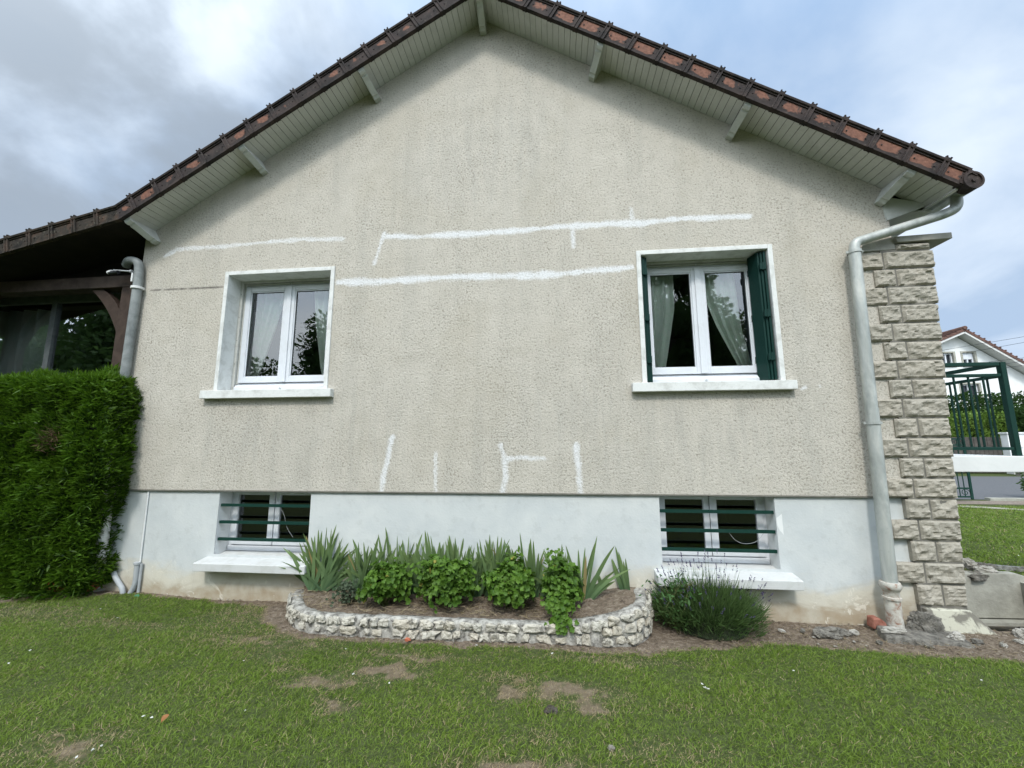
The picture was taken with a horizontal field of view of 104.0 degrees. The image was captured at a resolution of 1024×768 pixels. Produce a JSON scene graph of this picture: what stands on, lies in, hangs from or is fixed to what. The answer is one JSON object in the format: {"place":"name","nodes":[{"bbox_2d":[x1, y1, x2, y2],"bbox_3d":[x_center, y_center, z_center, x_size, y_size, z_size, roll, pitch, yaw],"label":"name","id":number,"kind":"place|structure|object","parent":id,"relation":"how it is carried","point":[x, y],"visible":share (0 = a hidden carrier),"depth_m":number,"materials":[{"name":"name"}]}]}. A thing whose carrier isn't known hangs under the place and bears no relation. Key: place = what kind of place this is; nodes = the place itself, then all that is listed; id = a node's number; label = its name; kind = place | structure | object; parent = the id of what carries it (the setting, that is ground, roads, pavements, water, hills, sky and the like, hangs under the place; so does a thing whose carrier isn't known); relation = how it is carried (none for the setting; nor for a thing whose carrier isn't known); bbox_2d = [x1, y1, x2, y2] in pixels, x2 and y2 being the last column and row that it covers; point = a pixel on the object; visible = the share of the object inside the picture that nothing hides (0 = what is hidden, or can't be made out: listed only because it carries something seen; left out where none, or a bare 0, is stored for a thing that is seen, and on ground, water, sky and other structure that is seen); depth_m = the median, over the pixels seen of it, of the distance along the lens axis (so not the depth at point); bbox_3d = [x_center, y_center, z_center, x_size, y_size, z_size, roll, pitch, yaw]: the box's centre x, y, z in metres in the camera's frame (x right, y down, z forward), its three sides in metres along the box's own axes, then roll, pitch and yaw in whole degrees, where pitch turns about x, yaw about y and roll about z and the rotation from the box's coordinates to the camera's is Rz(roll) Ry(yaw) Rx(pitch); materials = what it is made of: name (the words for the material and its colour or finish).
{"place":"outdoors","nodes":[
{"label":"outdoors","id":0,"kind":"place"},
{"bbox_2d":[0,564,1023,767],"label":"lawn","id":1,"kind":"structure","parent":0,"point":[563,686],"depth_m":2.24,"materials":[{"name":"green plant"}]},
{"bbox_2d":[161,714,168,722],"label":"dead leaf","id":2,"kind":"object","parent":1,"relation":"on","point":[164,717],"visible":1,"depth_m":2.06,"materials":[{"name":"orange plant"}]},
{"bbox_2d":[543,705,558,713],"bbox_3d":[0.214,1.777,2.179,0.074,0.026,0.071,-6,-10,36],"label":"earth lump","id":3,"kind":"object","parent":1,"relation":"on","point":[553,709],"visible":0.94,"depth_m":2.17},
{"bbox_2d":[608,745,614,751],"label":"rock","id":4,"kind":"object","parent":1,"relation":"on","point":[612,747],"visible":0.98,"depth_m":1.89,"materials":[{"name":"white stone"}]},
{"bbox_2d":[995,565,1023,571],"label":"edging board","id":5,"kind":"object","parent":1,"relation":"on","point":[1008,568],"depth_m":4.52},
{"bbox_2d":[0,570,1023,661],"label":"bare soil","id":6,"kind":"structure","parent":0,"point":[660,638],"depth_m":2.96,"materials":[{"name":"brown soil"}]},
{"bbox_2d":[57,588,104,594],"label":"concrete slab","id":7,"kind":"structure","parent":6,"relation":"on","point":[99,589],"depth_m":3.88,"materials":[{"name":"grey concrete"}]},
{"bbox_2d":[285,588,653,647],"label":"bed wall","id":8,"kind":"structure","parent":6,"relation":"on","point":[630,625],"depth_m":2.98,"materials":[{"name":"beige stone"}]},
{"bbox_2d":[294,585,635,620],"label":"bed soil","id":9,"kind":"structure","parent":8,"relation":"in","point":[611,600],"depth_m":3.24,"materials":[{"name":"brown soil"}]},
{"bbox_2d":[280,524,362,590],"bbox_3d":[-1.710,1.587,3.688,1.047,0.574,0.299,-1,-8,6],"label":"iris","id":10,"kind":"object","parent":9,"relation":"on","point":[319,576],"visible":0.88,"depth_m":3.63,"materials":[{"name":"green plant"}]},
{"bbox_2d":[325,578,361,606],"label":"weed","id":11,"kind":"object","parent":9,"relation":"on","point":[350,593],"visible":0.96,"depth_m":3.35,"materials":[{"name":"green plant"}]},
{"bbox_2d":[334,535,400,591],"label":"iris","id":12,"kind":"object","parent":9,"relation":"on","point":[361,573],"visible":0.57,"depth_m":3.56,"materials":[{"name":"green plant"}]},
{"bbox_2d":[355,557,412,606],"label":"geranium","id":13,"kind":"object","parent":9,"relation":"on","point":[393,580],"visible":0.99,"depth_m":3.26,"materials":[{"name":"green plant"}]},
{"bbox_2d":[360,527,421,584],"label":"iris","id":14,"kind":"object","parent":9,"relation":"on","point":[397,552],"visible":0.27,"depth_m":3.62,"materials":[{"name":"green plant"}]},
{"bbox_2d":[394,543,424,593],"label":"iris","id":15,"kind":"object","parent":9,"relation":"on","point":[407,560],"visible":0.36,"depth_m":3.53,"materials":[{"name":"green plant"}]},
{"bbox_2d":[406,532,476,596],"bbox_3d":[-0.644,1.566,3.526,0.712,0.556,0.221,0,-8,1],"label":"iris","id":16,"kind":"object","parent":9,"relation":"on","point":[429,551],"visible":0.27,"depth_m":3.50,"materials":[{"name":"green plant"}]},
{"bbox_2d":[410,554,480,613],"bbox_3d":[-0.579,1.638,3.336,0.462,0.434,0.562,7,-11,-39],"label":"geranium","id":17,"kind":"object","parent":9,"relation":"on","point":[439,578],"visible":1,"depth_m":3.22,"materials":[{"name":"green plant"}]},
{"bbox_2d":[447,536,471,559],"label":"iris","id":18,"kind":"object","parent":9,"relation":"on","point":[453,549],"visible":0.3,"depth_m":3.60,"materials":[{"name":"green plant"}]},
{"bbox_2d":[461,542,494,596],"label":"iris","id":19,"kind":"object","parent":9,"relation":"on","point":[480,592],"visible":0.36,"depth_m":3.47,"materials":[{"name":"green plant"}]},
{"bbox_2d":[445,535,543,598],"bbox_3d":[-0.211,1.559,3.464,0.985,0.552,0.183,-1,-8,6],"label":"iris","id":20,"kind":"object","parent":9,"relation":"on","point":[499,556],"visible":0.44,"depth_m":3.45,"materials":[{"name":"green plant"}]},
{"bbox_2d":[481,545,535,608],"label":"geranium","id":21,"kind":"object","parent":9,"relation":"on","point":[505,583],"visible":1,"depth_m":3.17,"materials":[{"name":"green plant"}]},
{"bbox_2d":[477,538,583,596],"bbox_3d":[0.144,1.575,3.438,0.949,0.512,0.189,-1,-8,6],"label":"iris","id":22,"kind":"object","parent":9,"relation":"on","point":[537,567],"visible":0.28,"depth_m":3.42,"materials":[{"name":"green plant"}]},
{"bbox_2d":[543,546,571,588],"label":"iris","id":23,"kind":"object","parent":9,"relation":"on","point":[557,558],"visible":0.08,"depth_m":3.39,"materials":[{"name":"green plant"}]},
{"bbox_2d":[540,548,584,635],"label":"geranium","id":24,"kind":"object","parent":9,"relation":"on","point":[559,600],"visible":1,"depth_m":3.10,"materials":[{"name":"green plant"}]},
{"bbox_2d":[566,537,629,599],"bbox_3d":[0.670,1.545,3.339,0.623,0.541,0.161,-2,-9,14],"label":"iris","id":25,"kind":"object","parent":9,"relation":"on","point":[592,590],"visible":0.62,"depth_m":3.31,"materials":[{"name":"green plant"}]},
{"bbox_2d":[611,546,629,589],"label":"iris","id":26,"kind":"object","parent":9,"relation":"on","point":[623,582],"visible":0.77,"depth_m":3.40,"materials":[{"name":"green plant"}]},
{"bbox_2d":[59,595,1022,661],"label":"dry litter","id":27,"kind":"object","parent":6,"relation":"on","point":[751,639],"visible":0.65,"depth_m":2.92,"materials":[{"name":"plant"}]},
{"bbox_2d":[192,598,1023,659],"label":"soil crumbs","id":28,"kind":"object","parent":6,"relation":"on","point":[759,639],"visible":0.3,"depth_m":2.92,"materials":[{"name":"brown soil"}]},
{"bbox_2d":[226,599,1023,651],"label":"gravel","id":29,"kind":"structure","parent":6,"relation":"on","point":[778,640],"depth_m":2.92,"materials":[{"name":"grey gravel"}]},
{"bbox_2d":[639,572,707,634],"bbox_3d":[1.259,1.715,3.116,0.527,0.423,0.469,-1,-8,6],"label":"leafy shrub","id":30,"kind":"object","parent":6,"relation":"on","point":[670,585],"visible":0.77,"depth_m":3.10,"materials":[{"name":"green plant"}]},
{"bbox_2d":[644,549,773,641],"bbox_3d":[1.538,1.628,3.211,1.030,0.597,0.824,-1,-8,6],"label":"lavender","id":31,"kind":"object","parent":6,"relation":"on","point":[724,613],"visible":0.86,"depth_m":3.03,"materials":[{"name":"green plant"}]},
{"bbox_2d":[812,626,843,639],"bbox_3d":[2.369,1.873,3.011,0.222,0.099,0.111,-1,-8,6],"label":"rock","id":32,"kind":"object","parent":6,"relation":"on","point":[831,632],"visible":0.98,"depth_m":2.99,"materials":[{"name":"grey stone"}]},
{"bbox_2d":[836,627,852,636],"bbox_3d":[2.517,1.894,3.047,0.133,0.063,0.071,-1,-8,6],"label":"rock","id":33,"kind":"object","parent":6,"relation":"on","point":[844,631],"visible":0.56,"depth_m":3.02,"materials":[{"name":"grey stone"}]},
{"bbox_2d":[849,629,859,634],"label":"rock","id":34,"kind":"object","parent":6,"relation":"on","point":[853,631],"visible":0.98,"depth_m":3.04,"materials":[{"name":"grey stone"}]},
{"bbox_2d":[867,615,886,628],"bbox_3d":[2.850,1.862,3.128,0.102,0.081,0.080,-1,-8,6],"label":"brick fragment","id":35,"kind":"object","parent":6,"relation":"on","point":[873,621],"visible":0.86,"depth_m":3.10,"materials":[{"name":"red brick"}]},
{"bbox_2d":[874,625,975,647],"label":"stone slab","id":36,"kind":"structure","parent":6,"relation":"on","point":[912,637],"depth_m":2.92,"materials":[{"name":"grey stone"}]},
{"bbox_2d":[880,626,906,633],"bbox_3d":[2.850,1.836,2.990,0.192,0.042,0.071,-1,-8,6],"label":"rock","id":37,"kind":"object","parent":36,"relation":"on","point":[892,629],"visible":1,"depth_m":2.97,"materials":[{"name":"grey stone"}]},
{"bbox_2d":[905,610,944,632],"bbox_3d":[3.123,1.852,3.040,0.280,0.236,0.096,-1,-8,6],"label":"rock","id":38,"kind":"object","parent":36,"relation":"on","point":[925,621],"visible":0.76,"depth_m":3.02,"materials":[{"name":"grey stone"}]},
{"bbox_2d":[946,631,965,640],"bbox_3d":[3.246,1.845,2.923,0.090,0.072,0.076,2,-9,-17],"label":"rock","id":39,"kind":"object","parent":36,"relation":"on","point":[957,635],"visible":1,"depth_m":2.91,"materials":[{"name":"grey stone"}]},
{"bbox_2d":[861,232,996,634],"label":"stone pier","id":40,"kind":"structure","parent":6,"relation":"on","point":[910,331],"depth_m":3.33,"materials":[{"name":"stone"}]},
{"bbox_2d":[924,643,934,648],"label":"rock","id":41,"kind":"object","parent":6,"relation":"on","point":[927,645],"visible":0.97,"depth_m":2.83,"materials":[{"name":"grey stone"}]},
{"bbox_2d":[971,638,984,645],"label":"rock","id":42,"kind":"object","parent":6,"relation":"on","point":[977,641],"visible":1,"depth_m":2.88,"materials":[{"name":"grey stone"}]},
{"bbox_2d":[967,571,989,581],"bbox_3d":[4.816,1.995,4.146,0.201,0.089,0.136,2,-9,-14],"label":"rock","id":43,"kind":"object","parent":6,"relation":"on","point":[978,576],"visible":0.94,"depth_m":4.11,"materials":[{"name":"grey stone"}]},
{"bbox_2d":[964,571,1023,630],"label":"concrete slab","id":44,"kind":"object","parent":6,"relation":"in","point":[995,601],"visible":0.18,"depth_m":4.09,"materials":[{"name":"concrete"}]},
{"bbox_2d":[971,565,998,572],"bbox_3d":[4.950,1.941,4.195,0.212,0.071,0.108,-3,-9,18],"label":"rock","id":45,"kind":"object","parent":44,"relation":"on","point":[984,568],"visible":1,"depth_m":4.17,"materials":[{"name":"beige stone"}]},
{"bbox_2d":[976,562,996,568],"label":"rock","id":46,"kind":"object","parent":44,"relation":"on","point":[988,564],"visible":0.34,"depth_m":4.25,"materials":[{"name":"grey stone"}]},
{"bbox_2d":[999,642,1007,647],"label":"rock","id":47,"kind":"object","parent":6,"relation":"on","point":[1004,645],"visible":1,"depth_m":2.84,"materials":[{"name":"grey stone"}]},
{"bbox_2d":[1012,627,1023,639],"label":"rock","id":48,"kind":"object","parent":6,"relation":"on","point":[1018,633],"visible":0.88,"depth_m":2.99,"materials":[{"name":"grey stone"}]},
{"bbox_2d":[1013,639,1023,644],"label":"rock","id":49,"kind":"object","parent":6,"relation":"on","point":[1019,641],"visible":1,"depth_m":2.89,"materials":[{"name":"grey stone"}]},
{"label":"rock","id":50,"kind":"object","parent":6,"relation":"on","visible":0},
{"bbox_2d":[963,558,977,570],"bbox_3d":[4.879,1.926,4.290,0.153,0.134,0.127,-1,-8,6],"label":"rock","id":51,"kind":"object","parent":50,"relation":"on","point":[968,563],"visible":0.66,"depth_m":4.25,"materials":[{"name":"beige stone"}]},
{"bbox_2d":[0,0,1023,360],"label":"sky","id":52,"kind":"structure","parent":0,"point":[100,99],"materials":[{"name":"white"}]},
{"bbox_2d":[3,472,1023,593],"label":"ground","id":53,"kind":"structure","parent":0,"point":[990,474],"depth_m":6.47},
{"bbox_2d":[0,362,143,601],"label":"hedge","id":54,"kind":"object","parent":53,"relation":"on","point":[57,434],"visible":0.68,"depth_m":3.81,"materials":[{"name":"green plant"}]},
{"bbox_2d":[0,205,145,578],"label":"veranda","id":55,"kind":"object","parent":53,"relation":"on","point":[59,269],"visible":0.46,"depth_m":4.55,"materials":[{"name":"wood"}]},
{"bbox_2d":[0,309,50,374],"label":"curtain","id":56,"kind":"object","parent":55,"relation":"hanging from","point":[23,336],"visible":0.31,"depth_m":4.93,"materials":[{"name":"grey fabric"}]},
{"bbox_2d":[98,0,984,625],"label":"house","id":57,"kind":"structure","parent":53,"relation":"on","point":[480,220],"depth_m":3.87,"materials":[{"name":"grey paint"}]},
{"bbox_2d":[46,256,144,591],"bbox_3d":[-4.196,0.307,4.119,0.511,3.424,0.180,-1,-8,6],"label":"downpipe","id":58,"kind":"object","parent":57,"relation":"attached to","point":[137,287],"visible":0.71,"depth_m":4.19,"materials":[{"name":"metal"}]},
{"bbox_2d":[106,269,133,281],"bbox_3d":[-4.217,-1.171,4.311,0.319,0.154,0.076,0,-8,1],"label":"security camera","id":59,"kind":"object","parent":57,"relation":"attached to","point":[111,272],"visible":0.73,"depth_m":4.30,"materials":[{"name":"white plastic"}]},
{"bbox_2d":[128,492,148,593],"bbox_3d":[-3.648,1.577,3.901,0.131,1.016,0.060,-1,-8,6],"label":"cable conduit","id":60,"kind":"object","parent":57,"relation":"attached to","point":[137,573],"visible":0.87,"depth_m":3.86,"materials":[{"name":"grey plastic"}]},
{"bbox_2d":[111,571,125,593],"bbox_3d":[-3.795,1.949,3.851,0.208,0.269,0.052,-3,-9,17],"label":"flexible hose","id":61,"kind":"object","parent":60,"relation":"attached to","point":[118,582],"visible":0.85,"depth_m":3.84,"materials":[{"name":"grey plastic"}]},
{"bbox_2d":[192,491,310,574],"bbox_3d":[-2.389,1.341,3.875,1.100,0.815,0.370,-1,-8,6],"label":"basement window","id":62,"kind":"structure","parent":57,"relation":"in","point":[227,541],"depth_m":3.90,"materials":[{"name":"white plastic"}]},
{"bbox_2d":[247,293,283,383],"bbox_3d":[-2.726,-0.538,4.444,0.410,1.210,0.066,-1,-8,6],"label":"curtain","id":63,"kind":"object","parent":57,"relation":"hanging from","point":[269,309],"visible":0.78,"depth_m":4.46,"materials":[{"name":"white fabric"}]},
{"bbox_2d":[199,266,334,398],"bbox_3d":[-2.432,-0.514,4.192,1.385,1.356,0.327,-1,-8,6],"label":"window","id":64,"kind":"structure","parent":57,"relation":"in","point":[231,380],"depth_m":4.23,"materials":[{"name":"white plastic"}]},
{"bbox_2d":[314,291,328,374],"bbox_3d":[-2.020,-0.551,4.371,0.370,1.210,0.066,-1,-8,6],"label":"curtain","id":65,"kind":"object","parent":57,"relation":"hanging from","point":[321,304],"visible":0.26,"depth_m":4.40,"materials":[{"name":"white fabric"}]},
{"bbox_2d":[650,275,673,375],"bbox_3d":[1.445,-0.615,4.017,0.380,1.210,0.066,-1,-8,6],"label":"curtain","id":66,"kind":"object","parent":57,"relation":"hanging from","point":[662,290],"visible":0.44,"depth_m":4.03,"materials":[{"name":"white fabric"}]},
{"bbox_2d":[631,244,797,391],"bbox_3d":[1.784,-0.592,3.762,1.385,1.356,0.327,-1,-8,6],"label":"window","id":67,"kind":"structure","parent":57,"relation":"in","point":[756,262],"depth_m":3.74,"materials":[{"name":"white plastic"}]},
{"bbox_2d":[654,496,803,590],"bbox_3d":[1.771,1.264,3.450,1.115,0.815,0.370,-1,-8,6],"label":"basement window","id":68,"kind":"structure","parent":57,"relation":"in","point":[766,556],"depth_m":3.46,"materials":[{"name":"white plastic"}]},
{"bbox_2d":[705,273,753,373],"bbox_3d":[2.106,-0.627,3.949,0.492,1.210,0.053,-1,-8,4],"label":"curtain","id":69,"kind":"object","parent":57,"relation":"hanging from","point":[722,301],"visible":0.69,"depth_m":3.96,"materials":[{"name":"white fabric"}]},
{"bbox_2d":[846,195,963,628],"bbox_3d":[3.393,0.143,3.312,1.014,3.653,0.199,-1,-8,6],"label":"downpipe","id":70,"kind":"object","parent":57,"relation":"attached to","point":[890,585],"visible":0.95,"depth_m":3.30,"materials":[{"name":"metal"}]},
{"bbox_2d":[944,362,1023,471],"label":"balcony","id":71,"kind":"structure","parent":57,"relation":"attached to","point":[1014,462],"depth_m":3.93,"materials":[{"name":"green metal"}]},
{"bbox_2d":[950,437,1005,472],"bbox_3d":[18.971,3.216,18.182,5.925,1.570,0.030,-1,-8,6],"label":"board fence","id":72,"kind":"object","parent":53,"relation":"on","point":[988,441],"visible":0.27,"depth_m":18.00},
{"bbox_2d":[947,407,1018,452],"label":"light hedge","id":73,"kind":"object","parent":53,"relation":"on","point":[985,424],"visible":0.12,"depth_m":18.81,"materials":[{"name":"green plant"}]},
{"bbox_2d":[945,390,1023,423],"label":"tall hedge","id":74,"kind":"object","parent":53,"relation":"on","point":[995,399],"visible":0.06,"depth_m":20.62,"materials":[{"name":"green plant"}]},
{"bbox_2d":[957,501,1023,504],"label":"gravel strip","id":75,"kind":"object","parent":53,"relation":"on","point":[995,502],"depth_m":9.48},
{"bbox_2d":[951,435,973,498],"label":"garden gate","id":76,"kind":"structure","parent":75,"relation":"on","point":[970,490],"depth_m":9.67,"materials":[{"name":"green metal"}]},
{"bbox_2d":[958,505,1023,575],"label":"grass","id":77,"kind":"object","parent":53,"relation":"on","point":[1001,522],"depth_m":6.36,"materials":[{"name":"green plant"}]},
{"bbox_2d":[972,404,1023,453],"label":"hedge","id":78,"kind":"object","parent":53,"relation":"on","point":[1018,409],"visible":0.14,"depth_m":19.02,"materials":[{"name":"green plant"}]},
{"bbox_2d":[984,497,1023,500],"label":"kerb","id":79,"kind":"structure","parent":53,"relation":"on","point":[1003,499],"depth_m":9.76,"materials":[{"name":"concrete"}]},
{"bbox_2d":[998,432,1023,473],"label":"gate pillar","id":80,"kind":"structure","parent":53,"relation":"on","point":[1004,437],"depth_m":17.68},
{"bbox_2d":[939,326,1023,407],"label":"neighbour house","id":81,"kind":"structure","parent":0,"point":[960,337],"depth_m":26.04,"materials":[{"name":"white paint"}]},
{"bbox_2d":[941,351,956,362],"bbox_3d":[28.738,-1.621,26.454,0.990,1.030,0.300,-1,-8,6],"label":"window","id":82,"kind":"structure","parent":81,"relation":"in","point":[949,357],"depth_m":26.50,"materials":[{"name":"white plastic"}]},
{"bbox_2d":[960,351,977,362],"bbox_3d":[30.006,-1.645,26.324,0.940,1.030,0.300,-1,-8,6],"label":"window","id":83,"kind":"structure","parent":81,"relation":"in","point":[968,357],"depth_m":26.34,"materials":[{"name":"white plastic"}]},
{"bbox_2d":[959,383,984,403],"bbox_3d":[29.790,0.610,26.018,1.290,1.380,0.300,-1,-8,6],"label":"window","id":84,"kind":"structure","parent":81,"relation":"in","point":[978,385],"depth_m":26.07,"materials":[{"name":"white plastic"}]},
{"bbox_2d":[954,476,1023,499],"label":"road","id":85,"kind":"structure","parent":0,"point":[995,486],"depth_m":12.74,"materials":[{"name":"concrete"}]},
{"bbox_2d":[1015,472,1023,490],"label":"shrub","id":86,"kind":"object","parent":85,"relation":"on","point":[1022,481],"visible":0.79,"depth_m":10.31,"materials":[{"name":"green plant"}]},
{"bbox_2d":[957,506,1023,509],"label":"garden path","id":87,"kind":"structure","parent":0,"point":[990,507],"depth_m":8.73,"materials":[{"name":"beige concrete"}]}
]}

